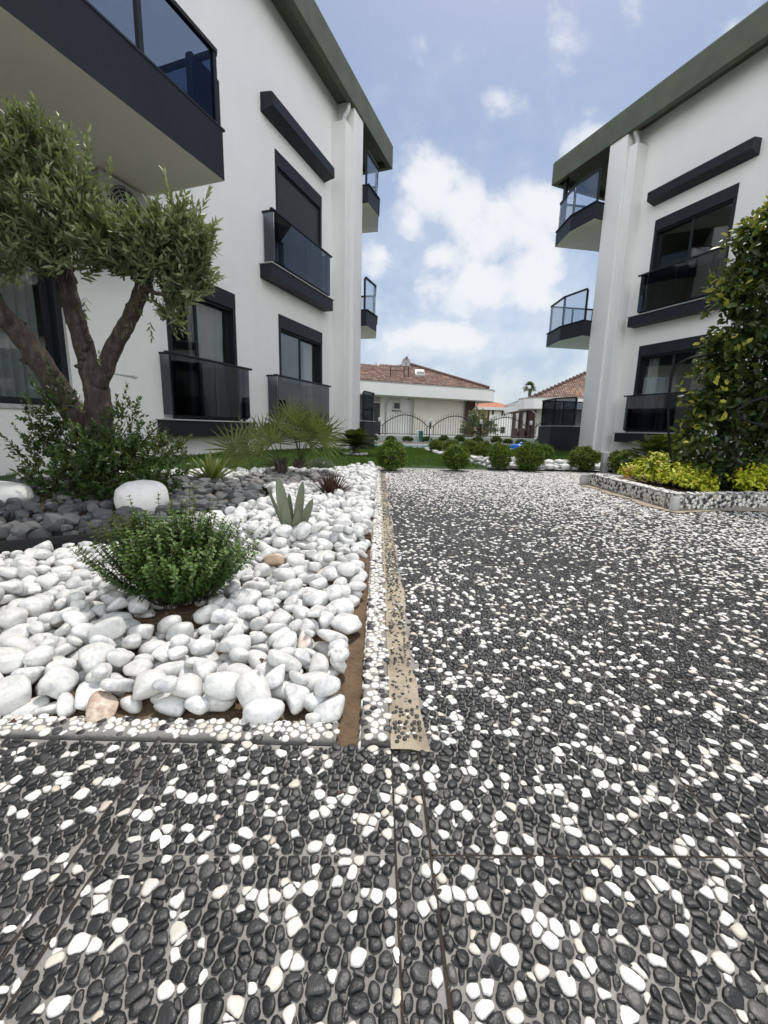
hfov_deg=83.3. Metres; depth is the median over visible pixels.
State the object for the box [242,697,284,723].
white stone
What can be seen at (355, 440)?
sago palm
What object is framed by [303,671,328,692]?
white stone
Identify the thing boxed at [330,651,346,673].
white stone
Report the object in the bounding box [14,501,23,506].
slate stone
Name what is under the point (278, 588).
white stone
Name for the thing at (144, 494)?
boulder
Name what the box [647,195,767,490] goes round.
tall hedge
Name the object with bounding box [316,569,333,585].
white stone
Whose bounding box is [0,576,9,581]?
white stone
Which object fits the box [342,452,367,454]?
white stone ring
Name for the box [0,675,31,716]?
white stone
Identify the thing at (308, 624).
white stone
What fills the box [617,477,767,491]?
planter soil
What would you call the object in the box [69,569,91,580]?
white stone
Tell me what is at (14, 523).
slate stone
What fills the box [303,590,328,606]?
white stone
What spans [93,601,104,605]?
white stone
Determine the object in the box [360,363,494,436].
house
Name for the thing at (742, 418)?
irrigation hose
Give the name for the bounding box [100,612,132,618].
white stone
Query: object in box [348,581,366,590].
white stone
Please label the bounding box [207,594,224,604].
white stone
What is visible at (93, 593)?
white stone
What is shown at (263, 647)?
white stone
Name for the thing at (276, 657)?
white stone
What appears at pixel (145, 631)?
white stone
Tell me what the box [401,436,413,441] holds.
flower bed plant
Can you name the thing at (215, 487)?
slate chips
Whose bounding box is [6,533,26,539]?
slate stone
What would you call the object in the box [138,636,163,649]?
white stone
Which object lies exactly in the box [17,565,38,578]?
white stone
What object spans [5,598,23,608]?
white stone
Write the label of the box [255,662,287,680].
white stone
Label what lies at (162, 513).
slate stone
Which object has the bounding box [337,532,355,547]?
white stone
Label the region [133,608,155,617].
white stone
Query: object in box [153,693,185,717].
white stone
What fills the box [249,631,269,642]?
white stone
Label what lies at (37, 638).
white stone
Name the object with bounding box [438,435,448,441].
flower bed plant
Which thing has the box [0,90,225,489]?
olive tree
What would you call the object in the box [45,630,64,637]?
white stone
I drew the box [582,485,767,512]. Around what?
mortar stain
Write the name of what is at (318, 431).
fan palm
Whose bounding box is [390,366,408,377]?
steel rack
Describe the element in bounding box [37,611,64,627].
white stone
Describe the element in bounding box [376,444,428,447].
pool water
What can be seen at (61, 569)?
white stone
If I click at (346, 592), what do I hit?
white stone
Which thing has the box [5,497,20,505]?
slate stone
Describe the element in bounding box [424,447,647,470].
white gravel
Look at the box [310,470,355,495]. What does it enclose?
aloe
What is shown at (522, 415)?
window
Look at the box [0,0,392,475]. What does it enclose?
apartment building
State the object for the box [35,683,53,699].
white stone
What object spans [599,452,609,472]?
marker post
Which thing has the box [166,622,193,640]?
white stone
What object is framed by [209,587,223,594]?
white stone
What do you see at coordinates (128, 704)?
white stone
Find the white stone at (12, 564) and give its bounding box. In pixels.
[10,561,17,567]
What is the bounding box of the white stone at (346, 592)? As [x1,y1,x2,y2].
[340,585,350,597]
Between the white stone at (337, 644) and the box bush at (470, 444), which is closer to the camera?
the white stone at (337, 644)
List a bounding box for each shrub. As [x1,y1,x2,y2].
[0,357,193,510]
[617,450,721,491]
[725,462,767,491]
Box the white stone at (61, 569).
[50,565,73,573]
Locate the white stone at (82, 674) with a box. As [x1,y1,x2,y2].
[77,670,85,685]
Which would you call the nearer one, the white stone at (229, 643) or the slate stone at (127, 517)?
the white stone at (229, 643)
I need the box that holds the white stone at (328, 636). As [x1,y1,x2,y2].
[317,629,347,642]
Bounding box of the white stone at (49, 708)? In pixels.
[34,701,56,716]
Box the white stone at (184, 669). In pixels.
[178,664,193,676]
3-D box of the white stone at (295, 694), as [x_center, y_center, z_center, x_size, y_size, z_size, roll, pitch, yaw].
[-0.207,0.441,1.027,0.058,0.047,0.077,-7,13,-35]
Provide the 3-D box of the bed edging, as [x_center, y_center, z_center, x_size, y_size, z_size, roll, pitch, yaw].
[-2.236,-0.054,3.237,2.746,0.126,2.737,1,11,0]
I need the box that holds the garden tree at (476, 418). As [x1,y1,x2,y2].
[459,406,502,437]
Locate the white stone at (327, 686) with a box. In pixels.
[314,675,340,697]
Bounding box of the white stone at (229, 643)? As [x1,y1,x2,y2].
[217,634,250,652]
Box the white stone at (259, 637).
[249,631,267,644]
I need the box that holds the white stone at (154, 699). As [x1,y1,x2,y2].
[150,692,168,703]
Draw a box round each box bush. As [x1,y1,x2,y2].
[375,437,407,471]
[428,439,443,451]
[441,443,471,470]
[442,439,458,450]
[459,439,477,453]
[474,440,491,456]
[487,441,512,469]
[513,440,545,471]
[542,444,554,460]
[567,445,599,471]
[605,449,642,473]
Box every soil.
[1,485,372,746]
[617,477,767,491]
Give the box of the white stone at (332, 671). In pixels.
[327,665,339,676]
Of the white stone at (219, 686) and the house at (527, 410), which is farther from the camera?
the house at (527, 410)
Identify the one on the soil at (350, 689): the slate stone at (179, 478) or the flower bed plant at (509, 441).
the slate stone at (179, 478)
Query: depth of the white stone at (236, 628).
1.27 m
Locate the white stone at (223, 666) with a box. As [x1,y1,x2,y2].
[217,659,243,671]
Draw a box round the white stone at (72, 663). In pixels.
[44,658,77,674]
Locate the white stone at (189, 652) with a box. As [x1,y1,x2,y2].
[186,637,195,656]
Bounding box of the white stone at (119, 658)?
[106,650,134,667]
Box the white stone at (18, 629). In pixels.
[0,623,31,642]
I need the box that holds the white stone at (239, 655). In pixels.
[229,648,248,663]
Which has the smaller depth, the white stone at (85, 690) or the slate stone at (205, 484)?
the white stone at (85, 690)
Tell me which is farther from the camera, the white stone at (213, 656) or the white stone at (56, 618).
the white stone at (56, 618)
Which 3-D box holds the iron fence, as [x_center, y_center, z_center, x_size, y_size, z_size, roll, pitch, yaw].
[3.556,-4.387,21.645,17.799,1.210,0.135,1,11,0]
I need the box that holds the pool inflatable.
[510,442,522,448]
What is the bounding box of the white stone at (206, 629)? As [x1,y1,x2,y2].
[197,624,220,640]
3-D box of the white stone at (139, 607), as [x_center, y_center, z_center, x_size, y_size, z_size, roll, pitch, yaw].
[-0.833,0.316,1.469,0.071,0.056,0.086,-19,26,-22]
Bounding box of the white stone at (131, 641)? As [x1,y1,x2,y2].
[121,633,141,649]
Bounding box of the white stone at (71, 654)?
[66,650,78,657]
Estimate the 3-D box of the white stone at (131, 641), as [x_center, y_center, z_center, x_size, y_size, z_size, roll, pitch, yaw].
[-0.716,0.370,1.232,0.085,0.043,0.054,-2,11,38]
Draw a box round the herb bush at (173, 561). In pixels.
[67,482,270,608]
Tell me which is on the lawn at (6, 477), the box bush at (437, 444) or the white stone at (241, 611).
the box bush at (437, 444)
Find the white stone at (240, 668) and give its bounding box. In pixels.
[225,663,251,674]
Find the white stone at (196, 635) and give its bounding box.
[193,628,200,638]
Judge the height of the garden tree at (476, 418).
2.098 m
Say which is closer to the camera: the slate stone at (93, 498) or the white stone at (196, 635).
the white stone at (196, 635)
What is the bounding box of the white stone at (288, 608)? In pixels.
[282,604,295,612]
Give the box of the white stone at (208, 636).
[199,634,219,652]
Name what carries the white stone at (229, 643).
on the white stone at (224, 657)
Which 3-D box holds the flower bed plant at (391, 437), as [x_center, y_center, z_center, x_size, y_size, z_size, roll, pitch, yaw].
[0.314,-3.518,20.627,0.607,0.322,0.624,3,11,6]
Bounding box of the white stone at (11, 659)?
[0,647,25,673]
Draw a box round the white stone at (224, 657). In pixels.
[218,653,229,662]
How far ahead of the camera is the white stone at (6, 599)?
1.49 m
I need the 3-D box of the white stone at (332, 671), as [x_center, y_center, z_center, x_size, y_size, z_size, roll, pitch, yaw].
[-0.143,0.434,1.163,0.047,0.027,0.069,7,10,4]
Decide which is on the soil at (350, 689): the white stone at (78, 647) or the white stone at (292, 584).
the white stone at (78, 647)
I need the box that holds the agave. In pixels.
[268,477,312,526]
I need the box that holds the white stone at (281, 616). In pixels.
[270,609,291,624]
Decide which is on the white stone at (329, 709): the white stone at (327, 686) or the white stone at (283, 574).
the white stone at (327, 686)
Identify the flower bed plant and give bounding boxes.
[385,435,395,439]
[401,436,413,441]
[422,436,431,442]
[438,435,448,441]
[454,434,464,441]
[472,436,483,442]
[490,435,502,443]
[503,438,513,443]
[515,439,525,443]
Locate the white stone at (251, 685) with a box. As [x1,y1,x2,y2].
[235,669,271,708]
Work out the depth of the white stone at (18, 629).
1.26 m
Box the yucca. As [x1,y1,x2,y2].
[174,449,243,479]
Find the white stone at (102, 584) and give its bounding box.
[98,581,117,592]
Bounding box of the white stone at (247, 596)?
[234,588,261,608]
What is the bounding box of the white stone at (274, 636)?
[267,626,290,646]
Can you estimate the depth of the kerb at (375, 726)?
1.22 m
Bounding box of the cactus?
[307,457,335,468]
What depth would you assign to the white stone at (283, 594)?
1.56 m
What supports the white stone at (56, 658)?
on the white stone
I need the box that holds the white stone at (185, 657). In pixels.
[170,655,190,661]
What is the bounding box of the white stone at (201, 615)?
[193,603,220,624]
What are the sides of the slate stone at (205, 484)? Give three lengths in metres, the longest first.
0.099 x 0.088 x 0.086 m
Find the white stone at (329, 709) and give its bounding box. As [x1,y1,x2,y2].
[313,694,344,723]
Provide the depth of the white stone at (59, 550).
2.01 m
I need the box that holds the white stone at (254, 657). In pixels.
[248,649,267,669]
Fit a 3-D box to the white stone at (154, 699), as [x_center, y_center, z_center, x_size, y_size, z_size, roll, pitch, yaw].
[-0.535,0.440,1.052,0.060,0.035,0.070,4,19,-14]
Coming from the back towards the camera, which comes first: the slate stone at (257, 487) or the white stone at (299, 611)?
the slate stone at (257, 487)
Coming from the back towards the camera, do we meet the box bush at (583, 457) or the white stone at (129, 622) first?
the box bush at (583, 457)
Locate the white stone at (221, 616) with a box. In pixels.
[210,609,238,624]
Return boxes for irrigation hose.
[667,353,717,467]
[736,396,767,427]
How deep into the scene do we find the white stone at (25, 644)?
1.13 m
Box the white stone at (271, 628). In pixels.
[262,623,287,633]
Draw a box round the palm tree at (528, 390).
[522,381,536,396]
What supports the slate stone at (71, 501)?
on the slate chips
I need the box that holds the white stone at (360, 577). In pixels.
[349,574,365,582]
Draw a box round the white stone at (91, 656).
[78,642,115,674]
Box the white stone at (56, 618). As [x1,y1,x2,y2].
[50,606,80,624]
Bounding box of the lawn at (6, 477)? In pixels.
[0,449,720,500]
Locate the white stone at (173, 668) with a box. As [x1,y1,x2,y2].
[154,660,184,676]
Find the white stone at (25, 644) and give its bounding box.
[0,635,36,652]
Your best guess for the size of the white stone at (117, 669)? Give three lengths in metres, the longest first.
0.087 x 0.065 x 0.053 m
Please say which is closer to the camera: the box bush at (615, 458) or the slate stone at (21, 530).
the slate stone at (21, 530)
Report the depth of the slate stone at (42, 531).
2.13 m
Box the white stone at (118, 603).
[106,596,128,611]
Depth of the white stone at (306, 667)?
1.17 m
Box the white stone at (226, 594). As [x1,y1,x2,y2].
[222,584,241,597]
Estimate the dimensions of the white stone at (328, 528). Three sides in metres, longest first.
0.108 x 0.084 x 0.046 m
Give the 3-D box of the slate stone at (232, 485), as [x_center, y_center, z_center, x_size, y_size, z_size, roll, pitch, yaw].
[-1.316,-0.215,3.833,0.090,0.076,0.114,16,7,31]
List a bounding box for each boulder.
[0,481,34,503]
[114,480,168,514]
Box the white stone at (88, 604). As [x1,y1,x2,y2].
[69,600,90,609]
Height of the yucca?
0.403 m
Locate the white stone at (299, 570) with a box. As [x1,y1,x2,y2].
[290,565,304,576]
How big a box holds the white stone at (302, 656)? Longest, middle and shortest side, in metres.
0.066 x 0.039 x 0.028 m
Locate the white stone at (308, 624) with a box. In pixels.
[295,618,314,636]
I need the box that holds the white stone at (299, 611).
[292,605,313,619]
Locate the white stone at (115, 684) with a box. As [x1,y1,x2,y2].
[100,677,134,691]
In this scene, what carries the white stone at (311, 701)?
on the soil at (350, 689)
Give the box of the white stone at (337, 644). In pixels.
[328,639,348,651]
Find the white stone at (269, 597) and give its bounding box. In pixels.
[262,593,281,600]
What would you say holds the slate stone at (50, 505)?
on the slate stone
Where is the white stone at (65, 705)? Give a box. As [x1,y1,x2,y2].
[56,692,76,716]
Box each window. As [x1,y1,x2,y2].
[0,229,69,404]
[164,280,239,420]
[274,149,321,290]
[278,314,321,423]
[392,398,400,410]
[511,411,518,437]
[518,411,526,437]
[629,334,714,432]
[644,182,739,312]
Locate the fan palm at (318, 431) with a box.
[203,396,348,473]
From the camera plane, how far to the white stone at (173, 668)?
1.11 m
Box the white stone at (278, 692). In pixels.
[270,680,292,700]
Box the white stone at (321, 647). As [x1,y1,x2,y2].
[314,641,329,660]
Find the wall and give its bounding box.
[374,435,534,444]
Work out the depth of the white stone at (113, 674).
1.10 m
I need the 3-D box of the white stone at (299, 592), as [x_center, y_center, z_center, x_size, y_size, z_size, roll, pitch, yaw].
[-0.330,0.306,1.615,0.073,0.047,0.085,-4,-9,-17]
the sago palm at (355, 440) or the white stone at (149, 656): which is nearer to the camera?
the white stone at (149, 656)
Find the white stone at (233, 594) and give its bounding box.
[229,589,242,597]
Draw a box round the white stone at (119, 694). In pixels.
[111,674,125,696]
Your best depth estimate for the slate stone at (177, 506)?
2.64 m
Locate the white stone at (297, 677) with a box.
[289,670,308,685]
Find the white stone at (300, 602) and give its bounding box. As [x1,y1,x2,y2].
[285,598,307,607]
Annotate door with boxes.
[373,397,380,434]
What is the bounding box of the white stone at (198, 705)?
[184,695,209,714]
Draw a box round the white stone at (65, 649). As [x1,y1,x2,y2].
[54,643,76,655]
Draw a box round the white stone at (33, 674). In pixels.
[10,666,44,684]
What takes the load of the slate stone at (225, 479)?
on the soil at (350, 689)
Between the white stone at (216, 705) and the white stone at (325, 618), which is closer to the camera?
the white stone at (216, 705)
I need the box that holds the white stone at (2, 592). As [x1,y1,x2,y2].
[0,587,4,599]
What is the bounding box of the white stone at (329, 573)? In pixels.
[320,566,337,580]
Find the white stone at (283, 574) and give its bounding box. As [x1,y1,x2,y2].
[272,568,295,581]
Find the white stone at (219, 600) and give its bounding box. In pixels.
[212,597,226,605]
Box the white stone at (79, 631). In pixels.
[70,623,93,643]
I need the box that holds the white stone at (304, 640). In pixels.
[296,630,311,648]
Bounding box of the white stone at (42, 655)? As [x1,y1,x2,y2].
[22,645,54,666]
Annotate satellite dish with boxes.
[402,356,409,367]
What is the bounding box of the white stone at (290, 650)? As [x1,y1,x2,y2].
[279,647,295,655]
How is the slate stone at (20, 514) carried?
on the slate stone
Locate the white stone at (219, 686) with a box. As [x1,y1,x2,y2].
[204,671,240,700]
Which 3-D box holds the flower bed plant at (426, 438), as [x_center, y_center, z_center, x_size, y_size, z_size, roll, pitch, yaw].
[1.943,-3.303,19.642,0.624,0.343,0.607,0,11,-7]
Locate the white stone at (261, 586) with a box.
[248,581,269,592]
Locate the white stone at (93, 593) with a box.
[88,590,101,601]
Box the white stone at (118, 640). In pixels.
[114,637,123,647]
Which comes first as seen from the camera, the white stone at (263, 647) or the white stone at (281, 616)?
the white stone at (263, 647)
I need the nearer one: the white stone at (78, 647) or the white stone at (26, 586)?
the white stone at (78, 647)
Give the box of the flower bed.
[376,442,507,445]
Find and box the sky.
[315,0,767,404]
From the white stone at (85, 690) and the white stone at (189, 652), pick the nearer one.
the white stone at (85, 690)
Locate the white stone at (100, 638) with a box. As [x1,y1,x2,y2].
[89,635,116,647]
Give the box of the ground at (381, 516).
[372,436,510,724]
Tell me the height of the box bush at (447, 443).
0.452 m
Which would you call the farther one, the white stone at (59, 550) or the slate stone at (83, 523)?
the slate stone at (83, 523)
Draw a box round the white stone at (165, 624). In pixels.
[157,615,181,633]
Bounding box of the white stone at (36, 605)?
[16,595,51,616]
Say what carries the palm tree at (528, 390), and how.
on the ground at (381, 516)
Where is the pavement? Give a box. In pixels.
[0,468,767,1023]
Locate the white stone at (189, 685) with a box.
[171,673,202,698]
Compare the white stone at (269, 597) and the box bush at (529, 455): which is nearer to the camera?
the white stone at (269, 597)
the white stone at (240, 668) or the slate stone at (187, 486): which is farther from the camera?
the slate stone at (187, 486)
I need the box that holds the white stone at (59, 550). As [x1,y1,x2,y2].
[52,547,69,555]
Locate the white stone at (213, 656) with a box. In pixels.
[197,652,218,660]
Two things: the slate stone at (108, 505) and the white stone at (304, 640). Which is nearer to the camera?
the white stone at (304, 640)
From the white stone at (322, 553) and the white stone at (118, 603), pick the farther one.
the white stone at (322, 553)
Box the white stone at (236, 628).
[222,623,243,639]
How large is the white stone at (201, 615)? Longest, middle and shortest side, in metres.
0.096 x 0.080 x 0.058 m
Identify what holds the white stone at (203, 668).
on the white stone
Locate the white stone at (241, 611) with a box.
[236,604,255,619]
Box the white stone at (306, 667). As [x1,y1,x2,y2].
[303,665,309,671]
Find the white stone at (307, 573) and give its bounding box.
[297,570,315,584]
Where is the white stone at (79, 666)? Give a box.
[71,652,82,671]
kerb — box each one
[0,713,339,745]
[358,466,391,748]
[589,473,685,509]
[663,491,767,509]
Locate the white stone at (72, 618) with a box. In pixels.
[62,611,88,627]
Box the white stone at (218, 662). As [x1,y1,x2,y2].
[213,659,221,666]
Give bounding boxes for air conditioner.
[85,169,152,214]
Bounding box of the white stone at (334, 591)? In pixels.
[325,584,342,600]
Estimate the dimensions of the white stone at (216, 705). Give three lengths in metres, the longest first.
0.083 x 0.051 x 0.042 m
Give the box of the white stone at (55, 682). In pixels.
[37,665,78,698]
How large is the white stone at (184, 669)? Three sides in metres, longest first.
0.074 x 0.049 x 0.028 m
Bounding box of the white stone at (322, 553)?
[318,550,333,555]
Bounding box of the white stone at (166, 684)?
[151,675,177,692]
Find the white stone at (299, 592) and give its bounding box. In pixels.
[292,587,304,598]
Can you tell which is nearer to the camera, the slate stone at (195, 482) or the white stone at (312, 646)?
the white stone at (312, 646)
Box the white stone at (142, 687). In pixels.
[132,669,166,700]
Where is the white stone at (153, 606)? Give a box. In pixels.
[149,599,165,609]
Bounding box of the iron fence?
[375,412,540,438]
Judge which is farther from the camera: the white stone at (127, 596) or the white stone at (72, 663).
the white stone at (127, 596)
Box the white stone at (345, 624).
[330,613,361,635]
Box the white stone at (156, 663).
[151,660,169,668]
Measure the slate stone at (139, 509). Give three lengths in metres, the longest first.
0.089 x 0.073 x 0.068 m
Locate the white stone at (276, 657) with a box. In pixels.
[268,649,301,671]
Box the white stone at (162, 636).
[155,632,166,640]
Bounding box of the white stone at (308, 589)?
[304,587,316,592]
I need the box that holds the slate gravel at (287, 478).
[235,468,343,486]
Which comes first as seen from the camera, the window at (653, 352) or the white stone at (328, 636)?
the white stone at (328, 636)
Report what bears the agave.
on the white stones at (351, 513)
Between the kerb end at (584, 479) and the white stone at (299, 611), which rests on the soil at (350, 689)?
the white stone at (299, 611)
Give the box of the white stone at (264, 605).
[256,598,273,614]
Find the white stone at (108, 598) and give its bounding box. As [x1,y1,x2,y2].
[100,591,124,604]
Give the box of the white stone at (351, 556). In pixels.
[343,553,358,561]
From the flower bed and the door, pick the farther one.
the door
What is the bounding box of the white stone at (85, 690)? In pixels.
[74,681,111,710]
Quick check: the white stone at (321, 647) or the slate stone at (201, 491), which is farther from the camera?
the slate stone at (201, 491)
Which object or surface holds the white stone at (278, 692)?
on the soil at (350, 689)
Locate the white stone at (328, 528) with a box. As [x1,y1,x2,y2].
[322,526,332,531]
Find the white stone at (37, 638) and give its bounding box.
[29,633,44,645]
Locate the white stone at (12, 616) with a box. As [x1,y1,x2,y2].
[0,607,28,629]
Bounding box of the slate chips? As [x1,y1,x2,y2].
[12,474,248,530]
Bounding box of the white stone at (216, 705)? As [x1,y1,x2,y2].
[202,694,236,711]
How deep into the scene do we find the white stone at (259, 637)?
1.24 m
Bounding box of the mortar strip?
[380,468,430,751]
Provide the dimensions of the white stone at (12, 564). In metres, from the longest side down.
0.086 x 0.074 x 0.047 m
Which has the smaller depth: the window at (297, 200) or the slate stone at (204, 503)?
the slate stone at (204, 503)
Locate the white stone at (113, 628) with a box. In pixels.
[87,616,125,639]
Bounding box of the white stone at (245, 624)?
[235,617,249,633]
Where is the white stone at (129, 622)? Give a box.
[123,618,140,633]
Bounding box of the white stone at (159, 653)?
[151,641,172,662]
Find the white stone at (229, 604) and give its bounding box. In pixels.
[220,598,236,611]
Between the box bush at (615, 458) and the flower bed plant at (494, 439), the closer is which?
the box bush at (615, 458)
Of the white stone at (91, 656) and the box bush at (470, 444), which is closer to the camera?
the white stone at (91, 656)
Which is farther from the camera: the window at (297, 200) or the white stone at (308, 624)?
the window at (297, 200)
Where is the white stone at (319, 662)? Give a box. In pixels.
[308,652,328,672]
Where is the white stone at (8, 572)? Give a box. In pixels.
[0,566,18,578]
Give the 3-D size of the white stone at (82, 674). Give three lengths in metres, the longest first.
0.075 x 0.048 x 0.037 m
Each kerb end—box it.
[579,475,589,484]
[668,496,680,509]
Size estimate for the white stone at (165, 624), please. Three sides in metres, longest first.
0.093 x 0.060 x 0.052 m
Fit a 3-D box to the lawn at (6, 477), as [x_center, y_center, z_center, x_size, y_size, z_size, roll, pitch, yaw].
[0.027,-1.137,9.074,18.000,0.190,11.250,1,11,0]
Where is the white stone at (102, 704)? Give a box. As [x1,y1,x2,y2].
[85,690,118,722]
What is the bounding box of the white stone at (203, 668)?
[193,658,216,681]
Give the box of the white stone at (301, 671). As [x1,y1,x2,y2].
[286,668,302,680]
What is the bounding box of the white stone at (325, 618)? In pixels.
[317,611,334,628]
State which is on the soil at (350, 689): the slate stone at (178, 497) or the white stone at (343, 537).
the slate stone at (178, 497)
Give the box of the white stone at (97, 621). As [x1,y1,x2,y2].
[91,617,109,624]
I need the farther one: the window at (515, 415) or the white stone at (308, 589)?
the window at (515, 415)
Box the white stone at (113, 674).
[109,672,121,677]
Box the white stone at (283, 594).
[274,590,291,599]
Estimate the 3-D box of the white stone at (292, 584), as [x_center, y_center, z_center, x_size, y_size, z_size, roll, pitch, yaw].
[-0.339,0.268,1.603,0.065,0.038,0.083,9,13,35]
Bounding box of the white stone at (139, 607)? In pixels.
[128,595,150,613]
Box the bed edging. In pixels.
[0,483,271,553]
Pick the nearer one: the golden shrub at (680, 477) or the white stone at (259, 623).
the white stone at (259, 623)
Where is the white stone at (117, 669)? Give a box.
[112,648,131,672]
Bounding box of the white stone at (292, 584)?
[282,578,302,590]
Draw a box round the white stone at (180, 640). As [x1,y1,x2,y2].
[170,634,190,646]
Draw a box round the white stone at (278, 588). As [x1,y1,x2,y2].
[275,585,282,592]
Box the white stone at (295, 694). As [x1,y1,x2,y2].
[285,683,309,714]
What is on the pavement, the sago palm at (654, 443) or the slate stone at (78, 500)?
the sago palm at (654, 443)
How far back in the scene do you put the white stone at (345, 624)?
1.37 m
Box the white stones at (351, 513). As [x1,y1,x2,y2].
[0,461,377,724]
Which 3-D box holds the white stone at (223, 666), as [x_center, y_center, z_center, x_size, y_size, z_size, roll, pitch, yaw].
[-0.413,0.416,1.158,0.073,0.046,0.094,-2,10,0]
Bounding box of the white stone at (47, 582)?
[34,574,58,590]
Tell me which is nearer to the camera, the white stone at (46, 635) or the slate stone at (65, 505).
the white stone at (46, 635)
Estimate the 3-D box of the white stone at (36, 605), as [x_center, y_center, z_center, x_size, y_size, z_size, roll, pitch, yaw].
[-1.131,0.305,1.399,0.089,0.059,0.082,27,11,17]
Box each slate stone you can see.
[0,511,10,523]
[0,524,12,540]
[4,503,21,510]
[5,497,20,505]
[6,520,20,526]
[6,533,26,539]
[8,510,15,520]
[10,522,30,537]
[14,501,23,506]
[15,511,28,518]
[21,501,40,512]
[22,517,34,522]
[25,521,41,530]
[26,526,52,538]
[30,495,40,502]
[31,507,42,513]
[42,513,64,531]
[44,502,59,508]
[52,531,62,535]
[57,494,73,505]
[57,506,74,515]
[58,503,73,509]
[60,524,72,531]
[62,530,78,534]
[63,513,80,525]
[65,500,75,503]
[72,516,88,529]
[74,498,82,502]
[74,503,83,512]
[75,528,84,533]
[81,515,91,521]
[82,500,99,512]
[84,495,97,500]
[84,525,101,532]
[87,502,98,512]
[87,520,101,527]
[90,517,111,525]
[93,508,114,521]
[99,501,112,509]
[101,514,111,521]
[101,522,111,530]
[115,505,130,517]
[124,514,143,527]
[129,507,145,516]
[155,505,173,513]
[155,511,167,520]
[169,494,179,499]
[169,502,180,512]
[171,476,184,483]
[172,490,188,495]
[174,496,188,499]
[177,499,192,509]
[184,485,193,489]
[188,476,198,479]
[192,480,200,485]
[192,485,204,488]
[194,488,207,494]
[194,498,210,509]
[195,507,206,513]
[198,478,210,482]
[199,481,209,488]
[203,493,216,500]
[207,505,218,512]
[215,493,228,500]
[217,499,228,505]
[222,477,234,481]
[223,480,237,485]
[223,487,231,494]
[228,484,241,487]
[228,492,244,499]
[230,497,243,507]
[231,489,245,493]
[245,493,258,501]
[246,490,259,492]
[247,483,262,492]
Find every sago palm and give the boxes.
[333,426,377,455]
[619,433,703,471]
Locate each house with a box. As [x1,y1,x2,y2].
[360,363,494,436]
[474,402,511,435]
[504,371,585,438]
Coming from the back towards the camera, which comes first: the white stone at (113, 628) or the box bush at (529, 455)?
the box bush at (529, 455)
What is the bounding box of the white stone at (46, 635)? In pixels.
[42,633,53,637]
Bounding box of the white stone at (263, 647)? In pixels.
[251,643,269,653]
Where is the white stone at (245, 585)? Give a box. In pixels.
[242,580,256,588]
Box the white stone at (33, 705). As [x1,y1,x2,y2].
[10,696,49,716]
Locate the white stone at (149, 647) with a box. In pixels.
[138,640,165,659]
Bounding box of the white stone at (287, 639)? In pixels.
[272,631,296,649]
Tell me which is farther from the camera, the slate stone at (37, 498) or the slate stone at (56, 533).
the slate stone at (37, 498)
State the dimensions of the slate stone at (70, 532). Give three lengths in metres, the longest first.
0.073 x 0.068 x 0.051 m
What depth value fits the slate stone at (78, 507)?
2.67 m
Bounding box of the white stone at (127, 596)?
[113,589,130,598]
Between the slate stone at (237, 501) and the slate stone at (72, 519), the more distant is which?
the slate stone at (237, 501)
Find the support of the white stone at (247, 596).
on the white stones at (351, 513)
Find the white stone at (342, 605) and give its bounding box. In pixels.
[329,598,353,615]
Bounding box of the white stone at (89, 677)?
[85,663,111,681]
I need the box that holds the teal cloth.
[419,431,422,441]
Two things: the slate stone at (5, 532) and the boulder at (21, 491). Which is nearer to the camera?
the slate stone at (5, 532)
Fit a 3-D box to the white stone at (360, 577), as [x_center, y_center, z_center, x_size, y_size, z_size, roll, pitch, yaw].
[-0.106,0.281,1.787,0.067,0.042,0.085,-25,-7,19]
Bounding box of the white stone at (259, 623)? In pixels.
[249,616,267,630]
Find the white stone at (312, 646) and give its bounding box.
[294,639,314,650]
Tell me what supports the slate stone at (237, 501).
on the soil at (350, 689)
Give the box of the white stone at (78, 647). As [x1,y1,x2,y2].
[65,634,86,652]
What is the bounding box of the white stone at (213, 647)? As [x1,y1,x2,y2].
[188,638,215,655]
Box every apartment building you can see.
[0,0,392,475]
[538,1,767,462]
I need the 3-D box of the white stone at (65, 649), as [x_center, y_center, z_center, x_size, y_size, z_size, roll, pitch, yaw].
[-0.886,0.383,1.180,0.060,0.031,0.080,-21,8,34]
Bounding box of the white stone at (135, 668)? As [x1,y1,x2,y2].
[123,658,152,676]
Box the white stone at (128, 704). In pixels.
[119,695,142,713]
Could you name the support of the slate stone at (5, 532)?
on the slate stone
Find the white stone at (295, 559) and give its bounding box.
[287,553,304,566]
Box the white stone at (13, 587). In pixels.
[0,580,23,593]
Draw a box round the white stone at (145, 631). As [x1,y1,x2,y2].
[127,624,153,639]
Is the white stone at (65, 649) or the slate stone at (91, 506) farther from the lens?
the slate stone at (91, 506)
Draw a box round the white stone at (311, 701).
[303,692,326,711]
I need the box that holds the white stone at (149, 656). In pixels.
[133,653,154,662]
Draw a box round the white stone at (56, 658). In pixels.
[44,656,64,666]
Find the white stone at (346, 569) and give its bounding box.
[337,562,355,576]
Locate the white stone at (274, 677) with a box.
[264,664,284,689]
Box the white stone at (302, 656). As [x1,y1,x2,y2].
[293,648,310,665]
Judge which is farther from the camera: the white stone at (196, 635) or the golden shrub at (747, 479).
the golden shrub at (747, 479)
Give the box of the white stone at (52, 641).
[38,636,59,647]
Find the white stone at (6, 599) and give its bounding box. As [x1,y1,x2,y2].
[0,594,15,605]
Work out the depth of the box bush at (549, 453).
8.61 m
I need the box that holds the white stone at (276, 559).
[264,553,283,565]
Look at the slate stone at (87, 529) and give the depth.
2.25 m
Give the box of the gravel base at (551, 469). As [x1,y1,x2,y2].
[505,468,598,470]
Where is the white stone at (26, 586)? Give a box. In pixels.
[16,582,39,595]

